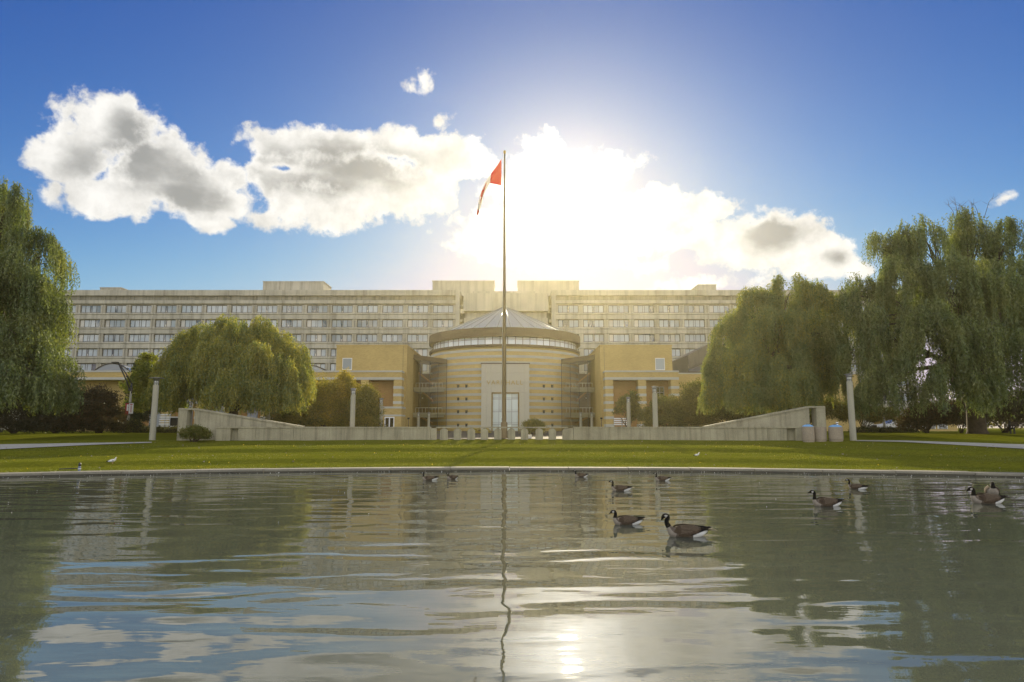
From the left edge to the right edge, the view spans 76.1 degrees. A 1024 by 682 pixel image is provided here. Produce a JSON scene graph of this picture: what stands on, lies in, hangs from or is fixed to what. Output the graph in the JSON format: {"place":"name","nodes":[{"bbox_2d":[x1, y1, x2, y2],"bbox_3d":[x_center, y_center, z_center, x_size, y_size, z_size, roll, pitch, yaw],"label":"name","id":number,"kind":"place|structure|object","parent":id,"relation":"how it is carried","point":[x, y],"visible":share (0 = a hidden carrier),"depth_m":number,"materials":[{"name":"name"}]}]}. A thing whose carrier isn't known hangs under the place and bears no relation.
{"place":"outdoors","nodes":[
{"label":"outdoors","id":0,"kind":"place"},
{"bbox_2d":[0,442,151,448],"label":"garden path","id":1,"kind":"structure","parent":0,"point":[8,446],"depth_m":37.12,"materials":[{"name":"concrete"}]},
{"bbox_2d":[437,431,561,438],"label":"forecourt pavement","id":2,"kind":"structure","parent":0,"point":[464,434],"depth_m":54.59,"materials":[{"name":"grey concrete"}]},
{"bbox_2d":[350,388,355,426],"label":"lamp column","id":3,"kind":"structure","parent":2,"relation":"on","point":[352,409],"depth_m":48.51,"materials":[{"name":"concrete"}]},
{"bbox_2d":[501,150,507,437],"bbox_3d":[-0.586,-3.864,50.447,0.580,22.705,0.580,0,-8,0],"label":"flagpole","id":4,"kind":"object","parent":2,"relation":"on","point":[504,423],"visible":0.92,"depth_m":49.97,"materials":[{"name":"metal"}]},
{"bbox_2d":[477,160,500,214],"bbox_3d":[-1.804,-12.075,51.513,1.948,4.717,0.675,0,-8,0],"label":"flag","id":5,"kind":"object","parent":4,"relation":"attached to","point":[494,177],"visible":1,"depth_m":51.65,"materials":[{"name":"red fabric"}]},
{"bbox_2d":[0,470,1023,681],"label":"pond water","id":6,"kind":"structure","parent":0,"point":[470,576],"depth_m":7.45,"materials":[{"name":"grey liquid"}]},
{"bbox_2d":[609,510,646,524],"bbox_3d":[2.071,3.159,11.659,0.714,0.310,0.298,1,-8,-10],"label":"goose","id":7,"kind":"object","parent":6,"relation":"on","point":[626,520],"visible":0.95,"depth_m":11.58},
{"bbox_2d":[661,513,714,536],"bbox_3d":[2.786,2.945,10.384,0.851,0.417,0.356,0,-8,-3],"label":"goose","id":8,"kind":"object","parent":6,"relation":"on","point":[683,530],"visible":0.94,"depth_m":10.29},
{"bbox_2d":[808,490,844,506],"bbox_3d":[6.916,3.478,14.377,0.897,0.412,0.363,1,-8,-7],"label":"goose","id":9,"kind":"object","parent":6,"relation":"on","point":[825,502],"visible":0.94,"depth_m":14.28},
{"bbox_2d":[966,487,1015,503],"bbox_3d":[10.856,3.548,14.928,1.008,0.438,0.421,0,-8,-3],"label":"goose","id":10,"kind":"object","parent":6,"relation":"on","point":[982,498],"visible":0.92,"depth_m":14.82},
{"bbox_2d":[0,428,1023,472],"bbox_3d":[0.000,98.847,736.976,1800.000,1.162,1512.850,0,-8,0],"label":"lawn ground","id":11,"kind":"structure","parent":0,"point":[674,449],"depth_m":33.22,"materials":[{"name":"green plant"}]},
{"bbox_2d":[0,396,49,433],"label":"leafy shrub","id":12,"kind":"object","parent":11,"relation":"on","point":[7,422],"visible":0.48,"depth_m":53.18,"materials":[{"name":"green plant"}]},
{"bbox_2d":[0,175,87,416],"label":"weeping willow","id":13,"kind":"object","parent":11,"relation":"on","point":[35,330],"visible":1,"depth_m":43.22,"materials":[{"name":"green plant"}]},
{"bbox_2d":[11,402,91,432],"bbox_3d":[-38.348,5.718,55.101,6.902,4.284,6.657,0,-8,0],"label":"leafy shrub","id":14,"kind":"object","parent":11,"relation":"on","point":[52,422],"visible":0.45,"depth_m":53.27,"materials":[{"name":"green plant"}]},
{"bbox_2d":[55,382,129,432],"bbox_3d":[-35.804,5.633,55.828,6.398,4.540,6.301,0,-8,0],"label":"leafy shrub","id":15,"kind":"object","parent":11,"relation":"on","point":[103,409],"visible":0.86,"depth_m":55.33,"materials":[{"name":"brown plant"}]},
{"bbox_2d":[111,362,132,432],"bbox_3d":[-36.115,5.229,60.337,2.168,6.681,0.319,0,-8,0],"label":"street lamp","id":16,"kind":"object","parent":11,"relation":"on","point":[129,388],"visible":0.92,"depth_m":60.46,"materials":[{"name":"metal"}]},
{"bbox_2d":[106,418,149,432],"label":"clipped hedge","id":17,"kind":"object","parent":11,"relation":"on","point":[135,425],"visible":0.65,"depth_m":59.03,"materials":[{"name":"green plant"}]},
{"bbox_2d":[123,359,150,424],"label":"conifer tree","id":18,"kind":"object","parent":11,"relation":"on","point":[145,416],"visible":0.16,"depth_m":69.26,"materials":[{"name":"green plant"}]},
{"bbox_2d":[130,425,176,432],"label":"clipped hedge","id":19,"kind":"object","parent":11,"relation":"on","point":[168,429],"visible":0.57,"depth_m":59.44,"materials":[{"name":"green plant"}]},
{"bbox_2d":[117,351,190,413],"bbox_3d":[-34.918,5.023,64.133,7.010,8.226,4.768,2,-8,-12],"label":"maple tree","id":20,"kind":"object","parent":11,"relation":"on","point":[139,377],"visible":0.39,"depth_m":63.17,"materials":[{"name":"green plant"}]},
{"bbox_2d":[149,377,164,439],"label":"lamp column","id":21,"kind":"structure","parent":11,"relation":"on","point":[153,419],"depth_m":42.86,"materials":[{"name":"concrete"}]},
{"bbox_2d":[177,423,213,441],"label":"leafy bush","id":22,"kind":"object","parent":11,"relation":"on","point":[195,432],"visible":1,"depth_m":41.29,"materials":[{"name":"green plant"}]},
{"bbox_2d":[137,313,316,416],"bbox_3d":[-23.872,2.777,55.423,13.370,10.760,17.444,4,-9,-27],"label":"weeping willow","id":23,"kind":"object","parent":11,"relation":"on","point":[230,365],"visible":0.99,"depth_m":50.97,"materials":[{"name":"green plant"}]},
{"bbox_2d":[176,408,304,440],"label":"wedge wall","id":24,"kind":"structure","parent":11,"relation":"on","point":[209,419],"depth_m":43.69,"materials":[{"name":"concrete"}]},
{"bbox_2d":[258,396,322,426],"bbox_3d":[-21.218,6.036,63.225,6.709,5.649,6.079,0,-8,0],"label":"leafy shrub","id":25,"kind":"object","parent":11,"relation":"on","point":[290,418],"visible":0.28,"depth_m":62.13,"materials":[{"name":"green plant"}]},
{"bbox_2d":[295,370,349,426],"bbox_3d":[-19.065,5.923,65.534,6.655,6.487,6.505,0,-8,0],"label":"leafy shrub","id":26,"kind":"object","parent":11,"relation":"on","point":[325,405],"visible":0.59,"depth_m":64.57,"materials":[{"name":"green plant"}]},
{"bbox_2d":[215,427,436,440],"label":"garden wall","id":27,"kind":"structure","parent":11,"relation":"on","point":[319,433],"depth_m":44.76,"materials":[{"name":"concrete"}]},
{"bbox_2d":[321,367,366,426],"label":"leafy shrub","id":28,"kind":"object","parent":11,"relation":"on","point":[344,376],"visible":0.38,"depth_m":67.09,"materials":[{"name":"green plant"}]},
{"bbox_2d":[337,382,387,426],"bbox_3d":[-14.734,6.508,64.852,4.664,5.139,4.810,5,-9,-33],"label":"leafy shrub","id":29,"kind":"object","parent":11,"relation":"on","point":[368,410],"visible":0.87,"depth_m":64.41,"materials":[{"name":"green plant"}]},
{"bbox_2d":[4,281,916,429],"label":"office block","id":30,"kind":"structure","parent":11,"relation":"on","point":[124,326],"depth_m":152.39,"materials":[{"name":"concrete"}]},
{"bbox_2d":[78,334,98,341],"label":"window","id":31,"kind":"structure","parent":30,"relation":"in","point":[82,337],"depth_m":151.85,"materials":[{"name":"grey glass"}]},
{"bbox_2d":[81,305,100,312],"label":"window","id":32,"kind":"structure","parent":30,"relation":"in","point":[84,308],"depth_m":152.78,"materials":[{"name":"grey glass"}]},
{"bbox_2d":[102,349,122,355],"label":"window","id":33,"kind":"structure","parent":30,"relation":"in","point":[106,352],"depth_m":151.45,"materials":[{"name":"grey glass"}]},
{"bbox_2d":[104,334,123,341],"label":"window","id":34,"kind":"structure","parent":30,"relation":"in","point":[107,337],"depth_m":151.85,"materials":[{"name":"grey glass"}]},
{"bbox_2d":[105,320,124,326],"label":"window","id":35,"kind":"structure","parent":30,"relation":"in","point":[108,323],"depth_m":152.34,"materials":[{"name":"grey glass"}]},
{"bbox_2d":[106,305,125,312],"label":"window","id":36,"kind":"structure","parent":30,"relation":"in","point":[109,308],"depth_m":152.78,"materials":[{"name":"grey glass"}]},
{"bbox_2d":[129,334,148,341],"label":"window","id":37,"kind":"structure","parent":30,"relation":"in","point":[132,337],"depth_m":151.85,"materials":[{"name":"grey glass"}]},
{"bbox_2d":[130,320,149,326],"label":"window","id":38,"kind":"structure","parent":30,"relation":"in","point":[133,323],"depth_m":152.34,"materials":[{"name":"grey glass"}]},
{"bbox_2d":[131,305,150,312],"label":"window","id":39,"kind":"structure","parent":30,"relation":"in","point":[135,308],"depth_m":152.78,"materials":[{"name":"grey glass"}]},
{"bbox_2d":[154,334,174,341],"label":"window","id":40,"kind":"structure","parent":30,"relation":"in","point":[158,337],"depth_m":151.89,"materials":[{"name":"grey glass"}]},
{"bbox_2d":[156,305,176,312],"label":"window","id":41,"kind":"structure","parent":30,"relation":"in","point":[160,308],"depth_m":152.78,"materials":[{"name":"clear glass"}]},
{"bbox_2d":[181,305,201,312],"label":"window","id":42,"kind":"structure","parent":30,"relation":"in","point":[185,308],"depth_m":152.78,"materials":[{"name":"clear glass"}]},
{"bbox_2d":[207,305,226,312],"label":"window","id":43,"kind":"structure","parent":30,"relation":"in","point":[210,308],"depth_m":152.78,"materials":[{"name":"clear glass"}]},
{"bbox_2d":[232,305,251,312],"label":"window","id":44,"kind":"structure","parent":30,"relation":"in","point":[235,308],"depth_m":152.78,"materials":[{"name":"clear glass"}]},
{"bbox_2d":[257,305,276,312],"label":"window","id":45,"kind":"structure","parent":30,"relation":"in","point":[260,308],"depth_m":152.78,"materials":[{"name":"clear glass"}]},
{"bbox_2d":[281,320,301,326],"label":"window","id":46,"kind":"structure","parent":30,"relation":"in","point":[285,323],"depth_m":152.34,"materials":[{"name":"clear glass"}]},
{"bbox_2d":[282,305,301,312],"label":"window","id":47,"kind":"structure","parent":30,"relation":"in","point":[285,308],"depth_m":152.78,"materials":[{"name":"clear glass"}]},
{"bbox_2d":[306,334,326,341],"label":"window","id":48,"kind":"structure","parent":30,"relation":"in","point":[309,337],"depth_m":151.85,"materials":[{"name":"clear glass"}]},
{"bbox_2d":[307,320,326,326],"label":"window","id":49,"kind":"structure","parent":30,"relation":"in","point":[310,323],"depth_m":152.34,"materials":[{"name":"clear glass"}]},
{"bbox_2d":[307,305,327,312],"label":"window","id":50,"kind":"structure","parent":30,"relation":"in","point":[310,308],"depth_m":152.78,"materials":[{"name":"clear glass"}]},
{"bbox_2d":[331,334,351,341],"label":"window","id":51,"kind":"structure","parent":30,"relation":"in","point":[334,337],"depth_m":151.85,"materials":[{"name":"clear glass"}]},
{"bbox_2d":[332,320,351,326],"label":"window","id":52,"kind":"structure","parent":30,"relation":"in","point":[335,323],"depth_m":152.34,"materials":[{"name":"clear glass"}]},
{"bbox_2d":[332,305,352,312],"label":"window","id":53,"kind":"structure","parent":30,"relation":"in","point":[336,308],"depth_m":152.78,"materials":[{"name":"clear glass"}]},
{"bbox_2d":[357,334,376,341],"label":"window","id":54,"kind":"structure","parent":30,"relation":"in","point":[360,337],"depth_m":151.85,"materials":[{"name":"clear glass"}]},
{"bbox_2d":[357,305,377,312],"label":"window","id":55,"kind":"structure","parent":30,"relation":"in","point":[361,308],"depth_m":152.78,"materials":[{"name":"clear glass"}]},
{"bbox_2d":[357,320,377,326],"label":"window","id":56,"kind":"structure","parent":30,"relation":"in","point":[360,323],"depth_m":152.34,"materials":[{"name":"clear glass"}]},
{"bbox_2d":[382,334,401,341],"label":"window","id":57,"kind":"structure","parent":30,"relation":"in","point":[385,337],"depth_m":151.85,"materials":[{"name":"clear glass"}]},
{"bbox_2d":[382,320,402,326],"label":"window","id":58,"kind":"structure","parent":30,"relation":"in","point":[385,323],"depth_m":152.34,"materials":[{"name":"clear glass"}]},
{"bbox_2d":[383,305,402,312],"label":"window","id":59,"kind":"structure","parent":30,"relation":"in","point":[386,308],"depth_m":152.78,"materials":[{"name":"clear glass"}]},
{"bbox_2d":[407,320,427,326],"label":"window","id":60,"kind":"structure","parent":30,"relation":"in","point":[411,323],"depth_m":152.34,"materials":[{"name":"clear glass"}]},
{"bbox_2d":[407,334,427,341],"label":"window","id":61,"kind":"structure","parent":30,"relation":"in","point":[410,337],"depth_m":151.85,"materials":[{"name":"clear glass"}]},
{"bbox_2d":[408,305,427,312],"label":"window","id":62,"kind":"structure","parent":30,"relation":"in","point":[411,308],"depth_m":152.78,"materials":[{"name":"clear glass"}]},
{"bbox_2d":[433,305,452,312],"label":"window","id":63,"kind":"structure","parent":30,"relation":"in","point":[436,308],"depth_m":152.78,"materials":[{"name":"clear glass"}]},
{"bbox_2d":[433,320,452,326],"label":"window","id":64,"kind":"structure","parent":30,"relation":"in","point":[436,323],"depth_m":152.34,"materials":[{"name":"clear glass"}]},
{"bbox_2d":[558,305,577,312],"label":"window","id":65,"kind":"structure","parent":30,"relation":"in","point":[561,308],"depth_m":152.78,"materials":[{"name":"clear glass"}]},
{"bbox_2d":[558,320,578,326],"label":"window","id":66,"kind":"structure","parent":30,"relation":"in","point":[561,323],"depth_m":152.34,"materials":[{"name":"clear glass"}]},
{"bbox_2d":[583,305,603,312],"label":"window","id":67,"kind":"structure","parent":30,"relation":"in","point":[586,308],"depth_m":152.78,"materials":[{"name":"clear glass"}]},
{"bbox_2d":[583,320,603,326],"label":"window","id":68,"kind":"structure","parent":30,"relation":"in","point":[586,323],"depth_m":152.34,"materials":[{"name":"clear glass"}]},
{"bbox_2d":[583,334,603,341],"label":"window","id":69,"kind":"structure","parent":30,"relation":"in","point":[587,337],"depth_m":151.85,"materials":[{"name":"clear glass"}]},
{"bbox_2d":[608,305,628,312],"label":"window","id":70,"kind":"structure","parent":30,"relation":"in","point":[611,308],"depth_m":152.78,"materials":[{"name":"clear glass"}]},
{"bbox_2d":[609,320,628,326],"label":"window","id":71,"kind":"structure","parent":30,"relation":"in","point":[612,323],"depth_m":152.34,"materials":[{"name":"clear glass"}]},
{"bbox_2d":[609,334,628,341],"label":"window","id":72,"kind":"structure","parent":30,"relation":"in","point":[612,337],"depth_m":151.85,"materials":[{"name":"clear glass"}]},
{"bbox_2d":[633,305,653,312],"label":"window","id":73,"kind":"structure","parent":30,"relation":"in","point":[637,308],"depth_m":152.78,"materials":[{"name":"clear glass"}]},
{"bbox_2d":[634,320,653,326],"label":"window","id":74,"kind":"structure","parent":30,"relation":"in","point":[637,323],"depth_m":152.34,"materials":[{"name":"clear glass"}]},
{"bbox_2d":[634,334,654,341],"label":"window","id":75,"kind":"structure","parent":30,"relation":"in","point":[637,337],"depth_m":151.85,"materials":[{"name":"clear glass"}]},
{"bbox_2d":[659,305,678,312],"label":"window","id":76,"kind":"structure","parent":30,"relation":"in","point":[662,308],"depth_m":152.78,"materials":[{"name":"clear glass"}]},
{"bbox_2d":[659,320,679,326],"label":"window","id":77,"kind":"structure","parent":30,"relation":"in","point":[662,323],"depth_m":152.34,"materials":[{"name":"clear glass"}]},
{"bbox_2d":[659,334,679,341],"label":"window","id":78,"kind":"structure","parent":30,"relation":"in","point":[663,337],"depth_m":151.85,"materials":[{"name":"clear glass"}]},
{"bbox_2d":[684,305,703,312],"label":"window","id":79,"kind":"structure","parent":30,"relation":"in","point":[687,308],"depth_m":152.78,"materials":[{"name":"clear glass"}]},
{"bbox_2d":[684,320,704,326],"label":"window","id":80,"kind":"structure","parent":30,"relation":"in","point":[687,323],"depth_m":152.34,"materials":[{"name":"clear glass"}]},
{"bbox_2d":[685,334,704,341],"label":"window","id":81,"kind":"structure","parent":30,"relation":"in","point":[688,337],"depth_m":151.85,"materials":[{"name":"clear glass"}]},
{"bbox_2d":[709,305,728,312],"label":"window","id":82,"kind":"structure","parent":30,"relation":"in","point":[712,308],"depth_m":152.78,"materials":[{"name":"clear glass"}]},
{"bbox_2d":[68,306,861,430],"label":"rotunda hall","id":83,"kind":"structure","parent":11,"relation":"on","point":[460,384],"depth_m":92.88,"materials":[{"name":"beige stone"}]},
{"bbox_2d":[491,392,518,430],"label":"entrance window","id":84,"kind":"structure","parent":83,"relation":"in","point":[512,398],"depth_m":91.54,"materials":[{"name":"grey glass"}]},
{"bbox_2d":[436,427,569,439],"bbox_3d":[-0.627,6.718,46.623,9.458,1.210,0.788,0,-8,-1],"label":"row of stone bollards","id":85,"kind":"object","parent":11,"relation":"on","point":[511,433],"visible":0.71,"depth_m":46.42,"materials":[{"name":"concrete"}]},
{"bbox_2d":[0,466,1023,477],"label":"pond kerb","id":86,"kind":"structure","parent":11,"relation":"on","point":[506,468],"depth_m":24.93,"materials":[{"name":"concrete"}]},
{"bbox_2d":[518,418,546,433],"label":"leafy shrub","id":87,"kind":"object","parent":11,"relation":"on","point":[532,422],"visible":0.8,"depth_m":57.00,"materials":[{"name":"green plant"}]},
{"bbox_2d":[612,388,644,426],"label":"leafy shrub","id":88,"kind":"object","parent":11,"relation":"on","point":[634,405],"visible":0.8,"depth_m":67.38,"materials":[{"name":"green plant"}]},
{"bbox_2d":[651,386,657,426],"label":"column","id":89,"kind":"structure","parent":11,"relation":"on","point":[654,406],"depth_m":46.13,"materials":[{"name":"concrete"}]},
{"bbox_2d":[635,393,696,426],"bbox_3d":[15.383,7.025,65.208,6.168,4.209,5.724,0,-8,0],"label":"leafy shrub","id":90,"kind":"object","parent":11,"relation":"on","point":[669,409],"visible":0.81,"depth_m":64.36,"materials":[{"name":"green plant"}]},
{"bbox_2d":[567,427,802,440],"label":"garden wall","id":91,"kind":"structure","parent":11,"relation":"on","point":[690,433],"depth_m":44.96,"materials":[{"name":"concrete"}]},
{"bbox_2d":[676,377,722,426],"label":"leafy shrub","id":92,"kind":"object","parent":11,"relation":"on","point":[690,395],"visible":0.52,"depth_m":65.57,"materials":[{"name":"green plant"}]},
{"bbox_2d":[672,340,772,372],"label":"metal clad building","id":93,"kind":"structure","parent":11,"relation":"on","point":[690,362],"depth_m":108.74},
{"bbox_2d":[696,400,772,421],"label":"leafy shrub","id":94,"kind":"object","parent":11,"relation":"on","point":[723,413],"visible":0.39,"depth_m":62.61,"materials":[{"name":"green plant"}]},
{"bbox_2d":[702,406,826,428],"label":"wedge wall","id":95,"kind":"structure","parent":11,"relation":"on","point":[797,417],"depth_m":44.24,"materials":[{"name":"concrete"}]},
{"bbox_2d":[696,272,862,415],"bbox_3d":[23.897,1.042,56.986,11.951,14.554,18.035,-7,-10,42],"label":"weeping willow","id":96,"kind":"object","parent":11,"relation":"on","point":[802,337],"visible":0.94,"depth_m":53.15,"materials":[{"name":"green plant"}]},
{"bbox_2d":[759,395,857,424],"bbox_3d":[29.136,7.201,65.971,10.366,4.063,5.826,0,-8,0],"label":"leafy shrub","id":97,"kind":"object","parent":11,"relation":"on","point":[830,411],"visible":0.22,"depth_m":64.62,"materials":[{"name":"green plant"}]},
{"bbox_2d":[802,424,814,441],"bbox_3d":[19.003,5.941,41.983,0.750,1.217,0.745,0,-8,0],"label":"litter bin","id":98,"kind":"object","parent":11,"relation":"on","point":[808,433],"visible":0.93,"depth_m":41.69,"materials":[{"name":"concrete"}]},
{"bbox_2d":[814,427,826,441],"bbox_3d":[19.792,6.030,42.072,0.809,0.991,0.803,0,-8,0],"label":"litter bin","id":99,"kind":"object","parent":11,"relation":"on","point":[820,434],"visible":0.81,"depth_m":41.74,"materials":[{"name":"concrete"}]},
{"bbox_2d":[828,424,843,441],"bbox_3d":[20.669,5.904,41.786,0.859,1.158,0.853,0,-8,0],"label":"litter bin","id":100,"kind":"object","parent":11,"relation":"on","point":[835,432],"visible":0.99,"depth_m":41.45,"materials":[{"name":"concrete"}]},
{"bbox_2d":[844,374,856,440],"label":"lamp column","id":101,"kind":"structure","parent":11,"relation":"on","point":[851,412],"depth_m":42.66,"materials":[{"name":"concrete"}]},
{"bbox_2d":[834,398,902,431],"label":"leafy shrub","id":102,"kind":"object","parent":11,"relation":"on","point":[881,418],"visible":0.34,"depth_m":65.59,"materials":[{"name":"green plant"}]},
{"bbox_2d":[847,425,922,432],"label":"clipped hedge","id":103,"kind":"object","parent":11,"relation":"on","point":[876,429],"visible":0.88,"depth_m":60.52,"materials":[{"name":"green plant"}]},
{"bbox_2d":[874,417,957,430],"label":"garden pavilion","id":104,"kind":"structure","parent":11,"relation":"on","point":[947,427],"depth_m":91.18,"materials":[{"name":"yellow brick"}]},
{"bbox_2d":[829,193,1023,433],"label":"weeping willow","id":105,"kind":"object","parent":11,"relation":"on","point":[977,342],"visible":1,"depth_m":45.74,"materials":[{"name":"green plant"}]},
{"bbox_2d":[888,399,965,432],"bbox_3d":[36.854,6.487,57.768,7.104,3.325,5.185,0,-8,0],"label":"leafy shrub","id":106,"kind":"object","parent":11,"relation":"on","point":[932,417],"visible":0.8,"depth_m":56.40,"materials":[{"name":"green plant"}]},
{"bbox_2d":[986,389,1023,432],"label":"leafy shrub","id":107,"kind":"object","parent":11,"relation":"on","point":[1019,416],"visible":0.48,"depth_m":58.72,"materials":[{"name":"green plant"}]},
{"bbox_2d":[0,0,1023,469],"label":"sky","id":108,"kind":"structure","parent":0,"point":[162,144],"materials":[{"name":"blue"}]},
{"bbox_2d":[856,440,1023,448],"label":"garden path","id":109,"kind":"structure","parent":0,"point":[1021,446],"depth_m":37.59,"materials":[{"name":"concrete"}]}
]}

